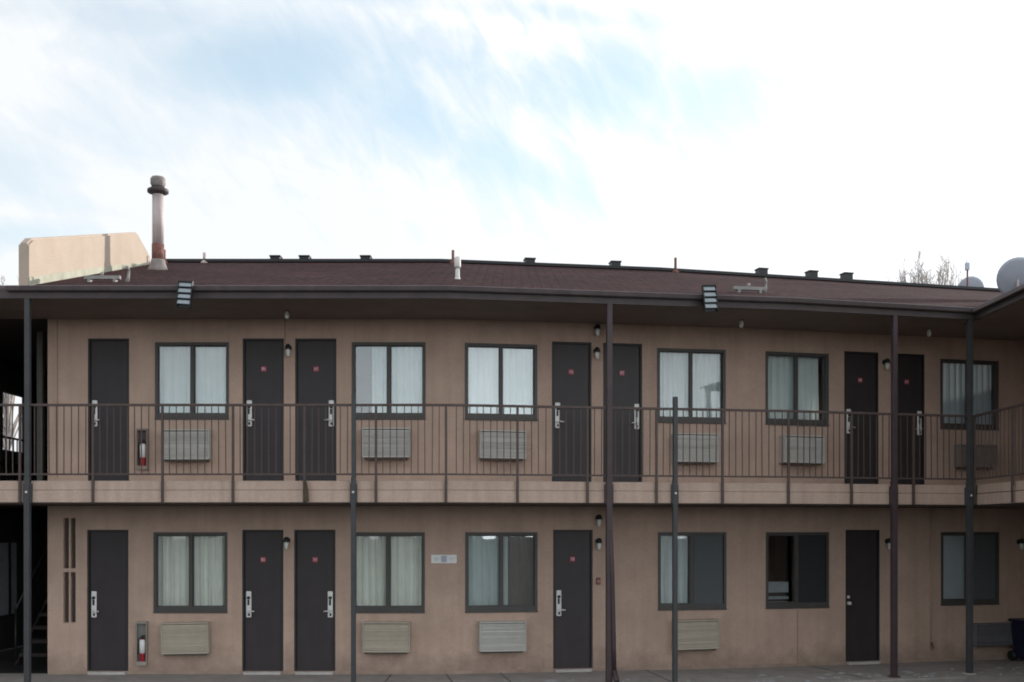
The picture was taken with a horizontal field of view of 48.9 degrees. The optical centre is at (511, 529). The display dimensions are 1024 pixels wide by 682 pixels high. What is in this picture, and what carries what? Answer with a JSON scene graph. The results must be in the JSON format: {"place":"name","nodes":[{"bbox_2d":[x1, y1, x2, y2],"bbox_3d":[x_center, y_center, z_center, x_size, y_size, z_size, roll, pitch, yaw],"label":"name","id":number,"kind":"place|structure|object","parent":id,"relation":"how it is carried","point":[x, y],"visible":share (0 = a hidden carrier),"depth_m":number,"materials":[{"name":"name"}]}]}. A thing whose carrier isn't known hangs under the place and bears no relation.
{"place":"outdoors","nodes":[
{"label":"outdoors","id":0,"kind":"place"},
{"bbox_2d":[0,643,47,672],"bbox_3d":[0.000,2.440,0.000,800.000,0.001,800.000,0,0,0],"label":"ground","id":1,"kind":"structure","parent":0,"point":[7,662],"depth_m":20.84,"materials":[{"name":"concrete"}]},
{"bbox_2d":[0,276,21,449],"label":"bare tree","id":2,"kind":"object","parent":1,"relation":"on","point":[8,399],"visible":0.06,"depth_m":51.97,"materials":[{"name":"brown plant"}]},
{"bbox_2d":[0,175,1023,681],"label":"motel building","id":3,"kind":"structure","parent":1,"relation":"on","point":[816,573],"depth_m":18.14,"materials":[{"name":"paint"}]},
{"bbox_2d":[0,542,16,615],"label":"window","id":4,"kind":"structure","parent":3,"relation":"in","point":[8,551],"depth_m":22.72,"materials":[{"name":"black glass"}]},
{"bbox_2d":[14,544,47,665],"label":"staircase","id":5,"kind":"structure","parent":3,"relation":"attached to","point":[37,625],"depth_m":19.66,"materials":[{"name":"black metal"}]},
{"bbox_2d":[84,265,129,281],"bbox_3d":[-6.151,-3.882,17.100,0.695,0.269,0.100,0,0,0],"label":"antenna mount","id":6,"kind":"object","parent":3,"relation":"on","point":[101,276],"visible":0.96,"depth_m":17.07,"materials":[{"name":"grey metal"}]},
{"bbox_2d":[87,530,127,674],"bbox_3d":[-6.468,1.165,18.030,0.660,2.330,0.200,0,0,0],"label":"door","id":7,"kind":"structure","parent":3,"relation":"in","point":[107,550],"depth_m":18.04,"materials":[{"name":"paint"}]},
{"bbox_2d":[88,338,128,480],"bbox_3d":[-6.456,-1.896,18.042,0.660,2.332,0.176,0,0,0],"label":"door","id":8,"kind":"structure","parent":3,"relation":"in","point":[108,358],"depth_m":18.04,"materials":[{"name":"paint"}]},
{"bbox_2d":[136,621,147,664],"bbox_3d":[-5.904,1.812,17.955,0.170,0.696,0.090,0,0,0],"label":"extinguisher cabinet","id":9,"kind":"object","parent":3,"relation":"attached to","point":[141,627],"visible":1,"depth_m":17.95,"materials":[{"name":"metal"}]},
{"bbox_2d":[138,635,145,661],"bbox_3d":[-5.897,1.891,17.943,0.093,0.415,0.096,0,0,37],"label":"fire extinguisher","id":10,"kind":"object","parent":9,"relation":"in","point":[141,648],"visible":1,"depth_m":17.91,"materials":[{"name":"red metal"}]},
{"bbox_2d":[136,428,147,469],"bbox_3d":[-5.896,-1.288,17.955,0.170,0.656,0.090,0,0,0],"label":"extinguisher cabinet","id":11,"kind":"object","parent":3,"relation":"attached to","point":[144,436],"visible":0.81,"depth_m":17.93,"materials":[{"name":"metal"}]},
{"bbox_2d":[139,440,145,465],"bbox_3d":[-5.889,-1.230,17.943,0.093,0.415,0.096,0,0,37],"label":"fire extinguisher","id":12,"kind":"object","parent":11,"relation":"in","point":[143,454],"visible":0.86,"depth_m":17.92,"materials":[{"name":"red metal"}]},
{"bbox_2d":[175,280,193,308],"bbox_3d":[-4.686,-3.358,16.191,0.212,0.394,0.245,3,-8,0],"label":"floodlight","id":13,"kind":"object","parent":3,"relation":"attached to","point":[184,295],"visible":1,"depth_m":16.09,"materials":[{"name":"black metal"}]},
{"bbox_2d":[161,621,211,655],"bbox_3d":[-5.180,1.733,17.895,0.750,0.523,0.206,-1,0,0],"label":"air conditioner","id":14,"kind":"object","parent":3,"relation":"attached to","point":[185,638],"visible":1,"depth_m":17.82,"materials":[{"name":"beige metal"}]},
{"bbox_2d":[164,429,210,461],"bbox_3d":[-5.167,-1.337,17.895,0.750,0.507,0.206,0,0,0],"label":"air conditioner","id":15,"kind":"object","parent":3,"relation":"attached to","point":[187,445],"visible":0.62,"depth_m":17.81,"materials":[{"name":"grey metal"}]},
{"bbox_2d":[153,532,226,612],"bbox_3d":[-5.144,0.671,18.092,1.186,1.322,0.236,0,0,0],"label":"window","id":16,"kind":"structure","parent":3,"relation":"in","point":[190,568],"depth_m":18.14,"materials":[{"name":"glass"}]},
{"bbox_2d":[154,342,228,419],"bbox_3d":[-5.120,-2.397,18.079,1.186,1.267,0.211,0,0,0],"label":"window","id":17,"kind":"structure","parent":3,"relation":"in","point":[185,372],"depth_m":18.15,"materials":[{"name":"glass"}]},
{"bbox_2d":[0,404,446,501],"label":"balcony railing","id":18,"kind":"object","parent":3,"relation":"attached to","point":[93,473],"visible":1,"depth_m":16.35,"materials":[{"name":"brown metal"}]},
{"bbox_2d":[304,480,308,502],"bbox_3d":[-2.978,-0.554,16.315,0.067,0.344,0.031,0,0,0],"label":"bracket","id":19,"kind":"object","parent":18,"relation":"hanging from","point":[306,495],"visible":1,"depth_m":16.30,"materials":[{"name":"brown metal"}]},
{"bbox_2d":[242,530,282,674],"bbox_3d":[-3.988,1.165,18.030,0.660,2.330,0.200,0,0,0],"label":"door","id":20,"kind":"structure","parent":3,"relation":"in","point":[262,550],"depth_m":18.04,"materials":[{"name":"paint"}]},
{"bbox_2d":[243,338,283,480],"bbox_3d":[-3.980,-1.896,18.042,0.660,2.332,0.176,0,0,0],"label":"door","id":21,"kind":"structure","parent":3,"relation":"in","point":[263,358],"depth_m":18.04,"materials":[{"name":"paint"}]},
{"bbox_2d":[283,537,289,548],"bbox_3d":[-3.592,0.210,17.932,0.100,0.195,0.134,0,0,0],"label":"wall lamp","id":22,"kind":"object","parent":3,"relation":"attached to","point":[286,540],"visible":1,"depth_m":17.89,"materials":[{"name":"white glass"}]},
{"bbox_2d":[284,310,289,318],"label":"soffit lamp","id":23,"kind":"object","parent":3,"relation":"attached to","point":[286,314],"visible":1,"depth_m":17.27,"materials":[{"name":"paint"}]},
{"bbox_2d":[285,344,291,355],"bbox_3d":[-3.568,-2.861,17.932,0.100,0.195,0.134,0,0,0],"label":"wall lamp","id":24,"kind":"object","parent":3,"relation":"attached to","point":[288,347],"visible":1,"depth_m":17.88,"materials":[{"name":"black metal"}]},
{"bbox_2d":[294,530,334,674],"bbox_3d":[-3.156,1.165,18.030,0.660,2.330,0.200,0,0,0],"label":"door","id":25,"kind":"structure","parent":3,"relation":"in","point":[314,550],"depth_m":18.04,"materials":[{"name":"paint"}]},
{"bbox_2d":[295,338,335,480],"bbox_3d":[-3.140,-1.896,18.042,0.660,2.332,0.176,0,0,0],"label":"door","id":26,"kind":"structure","parent":3,"relation":"in","point":[315,358],"depth_m":18.04,"materials":[{"name":"paint"}]},
{"bbox_2d":[362,621,410,653],"bbox_3d":[-1.992,1.717,17.895,0.750,0.507,0.206,0,0,0],"label":"air conditioner","id":27,"kind":"object","parent":3,"relation":"attached to","point":[386,637],"visible":1,"depth_m":17.81,"materials":[{"name":"beige metal"}]},
{"bbox_2d":[362,428,410,459],"bbox_3d":[-1.996,-1.365,17.895,0.750,0.499,0.206,0,0,0],"label":"air conditioner","id":28,"kind":"object","parent":3,"relation":"attached to","point":[386,443],"visible":1,"depth_m":17.82,"materials":[{"name":"grey metal"}]},
{"bbox_2d":[352,342,425,419],"bbox_3d":[-1.972,-2.397,18.079,1.186,1.267,0.211,0,0,0],"label":"window","id":29,"kind":"structure","parent":3,"relation":"in","point":[398,368],"depth_m":18.15,"materials":[{"name":"glass"}]},
{"bbox_2d":[356,532,424,612],"bbox_3d":[-1.984,0.671,18.091,1.186,1.322,0.235,0,0,0],"label":"window","id":30,"kind":"structure","parent":3,"relation":"in","point":[390,566],"depth_m":18.15,"materials":[{"name":"grey glass"}]},
{"bbox_2d":[431,555,456,562],"bbox_3d":[-1.088,0.468,17.991,0.410,0.136,0.014,0,0,0],"label":"wall sign","id":31,"kind":"object","parent":3,"relation":"attached to","point":[443,558],"visible":1,"depth_m":17.99,"materials":[{"name":"white plastic"}]},
{"bbox_2d":[465,343,537,420],"bbox_3d":[-0.186,-2.397,18.224,1.186,1.267,0.210,0,0,-9],"label":"window","id":32,"kind":"structure","parent":3,"relation":"in","point":[497,374],"depth_m":18.27,"materials":[{"name":"glass"}]},
{"bbox_2d":[465,532,537,612],"bbox_3d":[-0.185,0.671,18.247,1.186,1.322,0.254,0,0,-9],"label":"window","id":33,"kind":"structure","parent":3,"relation":"in","point":[501,568],"depth_m":18.26,"materials":[{"name":"grey glass"}]},
{"bbox_2d":[478,620,525,652],"bbox_3d":[-0.157,1.719,18.042,0.750,0.503,0.206,0,0,-9],"label":"air conditioner","id":34,"kind":"object","parent":3,"relation":"attached to","point":[501,636],"visible":1,"depth_m":17.96,"materials":[{"name":"grey metal"}]},
{"bbox_2d":[478,430,526,460],"bbox_3d":[-0.155,-1.348,18.043,0.750,0.479,0.206,1,0,-9],"label":"air conditioner","id":35,"kind":"object","parent":3,"relation":"attached to","point":[500,445],"visible":0.84,"depth_m":17.96,"materials":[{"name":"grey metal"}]},
{"bbox_2d":[552,341,590,481],"bbox_3d":[0.966,-1.896,18.374,0.660,2.332,0.176,0,0,-9],"label":"door","id":36,"kind":"structure","parent":3,"relation":"in","point":[571,361],"depth_m":18.38,"materials":[{"name":"paint"}]},
{"bbox_2d":[553,530,592,671],"bbox_3d":[0.989,1.165,18.365,0.660,2.330,0.200,0,0,-9],"label":"door","id":37,"kind":"structure","parent":3,"relation":"in","point":[572,549],"depth_m":18.38,"materials":[{"name":"paint"}]},
{"bbox_2d":[593,347,599,358],"bbox_3d":[1.384,-2.876,18.330,0.100,0.195,0.134,0,0,-9],"label":"wall lamp","id":38,"kind":"object","parent":3,"relation":"attached to","point":[596,350],"visible":1,"depth_m":18.28,"materials":[{"name":"black metal"}]},
{"bbox_2d":[594,324,600,335],"bbox_3d":[1.393,-3.253,18.332,0.100,0.195,0.134,0,0,-9],"label":"wall lamp","id":39,"kind":"object","parent":3,"relation":"attached to","point":[597,327],"visible":1,"depth_m":18.29,"materials":[{"name":"black metal"}]},
{"bbox_2d":[595,538,601,549],"bbox_3d":[1.417,0.231,18.336,0.100,0.195,0.134,0,0,-9],"label":"wall lamp","id":40,"kind":"object","parent":3,"relation":"attached to","point":[598,541],"visible":1,"depth_m":18.29,"materials":[{"name":"white glass"}]},
{"bbox_2d":[595,514,601,525],"bbox_3d":[1.417,-0.154,18.336,0.100,0.195,0.134,0,0,-9],"label":"wall lamp","id":41,"kind":"object","parent":3,"relation":"attached to","point":[598,517],"visible":1,"depth_m":18.29,"materials":[{"name":"white glass"}]},
{"bbox_2d":[596,577,600,584],"bbox_3d":[1.410,0.840,18.379,0.070,0.120,0.045,0,0,-9],"label":"fire alarm","id":42,"kind":"object","parent":3,"relation":"attached to","point":[598,580],"visible":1,"depth_m":18.37,"materials":[{"name":"red plastic"}]},
{"bbox_2d":[447,404,789,503],"bbox_3d":[1.654,-1.117,16.782,5.255,1.431,0.040,0,0,-9],"label":"balcony railing","id":43,"kind":"object","parent":3,"relation":"attached to","point":[587,474],"visible":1,"depth_m":16.80,"materials":[{"name":"brown metal"}]},
{"bbox_2d":[603,343,641,481],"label":"door","id":44,"kind":"structure","parent":3,"relation":"in","point":[627,358],"depth_m":18.53,"materials":[{"name":"paint"}]},
{"bbox_2d":[657,348,725,423],"bbox_3d":[2.965,-2.397,18.736,1.186,1.267,0.209,0,0,-9],"label":"window","id":45,"kind":"structure","parent":3,"relation":"in","point":[697,377],"depth_m":18.78,"materials":[{"name":"glass"}]},
{"bbox_2d":[658,532,726,610],"bbox_3d":[2.974,0.671,18.750,1.186,1.322,0.235,0,0,-9],"label":"window","id":46,"kind":"structure","parent":3,"relation":"in","point":[709,547],"depth_m":18.73,"materials":[{"name":"grey glass"}]},
{"bbox_2d":[672,433,718,464],"bbox_3d":[3.027,-1.334,18.560,0.750,0.500,0.206,0,0,-9],"label":"air conditioner","id":47,"kind":"object","parent":3,"relation":"attached to","point":[699,448],"visible":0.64,"depth_m":18.48,"materials":[{"name":"beige metal"}]},
{"bbox_2d":[678,619,719,651],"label":"air conditioner","id":48,"kind":"object","parent":3,"relation":"attached to","point":[698,634],"visible":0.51,"depth_m":18.48,"materials":[{"name":"beige metal"}]},
{"bbox_2d":[701,284,718,311],"bbox_3d":[2.929,-3.430,16.819,0.212,0.409,0.245,-3,-8,-9],"label":"floodlight","id":49,"kind":"object","parent":3,"relation":"attached to","point":[709,299],"visible":1,"depth_m":16.72,"materials":[{"name":"black metal"}]},
{"bbox_2d":[738,319,744,327],"bbox_3d":[3.685,-3.308,18.064,0.100,0.130,0.100,0,0,-9],"label":"soffit lamp","id":50,"kind":"object","parent":3,"relation":"attached to","point":[741,324],"visible":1,"depth_m":18.04,"materials":[{"name":"paint"}]},
{"bbox_2d":[733,278,766,292],"bbox_3d":[3.789,-3.882,17.878,0.564,0.269,0.100,0,0,-9],"label":"antenna mount","id":51,"kind":"object","parent":3,"relation":"on","point":[748,288],"visible":0.97,"depth_m":17.86,"materials":[{"name":"grey metal"}]},
{"bbox_2d":[765,351,828,425],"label":"window","id":52,"kind":"structure","parent":3,"relation":"in","point":[791,378],"depth_m":19.16,"materials":[{"name":"glass"}]},
{"bbox_2d":[766,532,829,608],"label":"window","id":53,"kind":"structure","parent":3,"relation":"in","point":[811,549],"depth_m":19.12,"materials":[{"name":"black glass"}]},
{"bbox_2d":[779,435,824,465],"bbox_3d":[4.888,-1.337,18.951,0.750,0.493,0.206,1,0,-14],"label":"air conditioner","id":54,"kind":"object","parent":3,"relation":"attached to","point":[793,449],"visible":0.91,"depth_m":18.88,"materials":[{"name":"beige metal"}]},
{"bbox_2d":[844,351,877,483],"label":"door","id":55,"kind":"structure","parent":3,"relation":"in","point":[860,368],"depth_m":19.40,"materials":[{"name":"paint"}]},
{"bbox_2d":[846,530,879,664],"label":"door","id":56,"kind":"structure","parent":3,"relation":"in","point":[862,546],"depth_m":19.40,"materials":[{"name":"paint"}]},
{"bbox_2d":[790,410,967,503],"bbox_3d":[5.825,-1.117,17.607,3.258,1.431,0.040,0,0,-14],"label":"balcony railing","id":57,"kind":"object","parent":3,"relation":"attached to","point":[851,477],"visible":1,"depth_m":17.56,"materials":[{"name":"brown metal"}]},
{"bbox_2d":[882,358,889,369],"bbox_3d":[6.459,-2.854,19.391,0.100,0.195,0.134,0,0,-14],"label":"wall lamp","id":58,"kind":"object","parent":3,"relation":"attached to","point":[886,362],"visible":1,"depth_m":19.35,"materials":[{"name":"black metal"}]},
{"bbox_2d":[885,538,889,548],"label":"wall lamp","id":59,"kind":"object","parent":3,"relation":"attached to","point":[887,541],"visible":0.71,"depth_m":19.37,"materials":[{"name":"black metal"}]},
{"bbox_2d":[898,353,923,484],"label":"door","id":60,"kind":"structure","parent":3,"relation":"in","point":[910,366],"depth_m":19.63,"materials":[{"name":"paint"}]},
{"bbox_2d":[926,328,931,336],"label":"soffit lamp","id":61,"kind":"object","parent":3,"relation":"attached to","point":[928,332],"visible":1,"depth_m":18.85,"materials":[{"name":"paint"}]},
{"bbox_2d":[930,508,933,650],"bbox_3d":[7.329,0.866,19.612,0.054,2.494,0.096,0,0,-37],"label":"water pipe","id":62,"kind":"object","parent":3,"relation":"attached to","point":[931,644],"visible":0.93,"depth_m":19.64,"materials":[{"name":"metal"}]},
{"bbox_2d":[965,262,969,285],"bbox_3d":[10.521,-5.482,26.000,0.090,1.585,0.080,0,0,0],"label":"antenna mast","id":63,"kind":"object","parent":3,"relation":"on","point":[967,266],"visible":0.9,"depth_m":25.98,"materials":[{"name":"metal"}]},
{"bbox_2d":[940,359,998,430],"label":"window","id":64,"kind":"structure","parent":3,"relation":"in","point":[952,371],"depth_m":20.00,"materials":[{"name":"grey glass"}]},
{"bbox_2d":[941,532,999,605],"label":"window","id":65,"kind":"structure","parent":3,"relation":"in","point":[985,544],"depth_m":19.97,"materials":[{"name":"grey glass"}]},
{"bbox_2d":[958,276,983,286],"bbox_3d":[11.076,-5.551,27.213,0.513,1.096,0.521,0,0,-21],"label":"satellite dish","id":66,"kind":"object","parent":3,"relation":"attached to","point":[973,281],"visible":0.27,"depth_m":27.06,"materials":[{"name":"metal"}]},
{"bbox_2d":[954,444,997,468],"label":"air conditioner","id":67,"kind":"object","parent":3,"relation":"attached to","point":[958,456],"visible":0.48,"depth_m":19.72,"materials":[{"name":"paint"}]},
{"bbox_2d":[973,622,1012,646],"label":"air conditioner","id":68,"kind":"object","parent":3,"relation":"attached to","point":[992,634],"visible":0.84,"depth_m":19.78,"materials":[{"name":"grey metal"}]},
{"bbox_2d":[973,403,1023,504],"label":"balcony railing","id":69,"kind":"object","parent":3,"relation":"attached to","point":[1012,474],"visible":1,"depth_m":17.00,"materials":[{"name":"brown metal"}]},
{"bbox_2d":[996,257,1023,293],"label":"satellite dish","id":70,"kind":"object","parent":3,"relation":"on","point":[1010,274],"visible":0.8,"depth_m":21.08,"materials":[{"name":"metal"}]},
{"bbox_2d":[1016,539,1023,549],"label":"wall lamp","id":71,"kind":"object","parent":3,"relation":"attached to","point":[1020,542],"visible":1,"depth_m":20.02,"materials":[{"name":"black metal"}]},
{"bbox_2d":[887,245,961,285],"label":"bare tree","id":72,"kind":"object","parent":1,"relation":"on","point":[926,278],"visible":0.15,"depth_m":51.65,"materials":[{"name":"brown plant"}]},
{"bbox_2d":[0,659,1023,681],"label":"walkway","id":73,"kind":"structure","parent":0,"point":[804,673],"depth_m":17.71,"materials":[{"name":"concrete"}]},
{"bbox_2d":[385,666,870,681],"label":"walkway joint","id":74,"kind":"object","parent":73,"relation":"on","point":[646,670],"visible":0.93,"depth_m":17.67,"materials":[{"name":"grey concrete"}]},
{"bbox_2d":[1008,618,1023,660],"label":"trash bin","id":75,"kind":"object","parent":73,"relation":"on","point":[1017,628],"visible":1,"depth_m":19.72,"materials":[{"name":"blue plastic"}]},
{"bbox_2d":[0,0,1023,450],"label":"sky","id":76,"kind":"structure","parent":0,"point":[833,138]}
]}

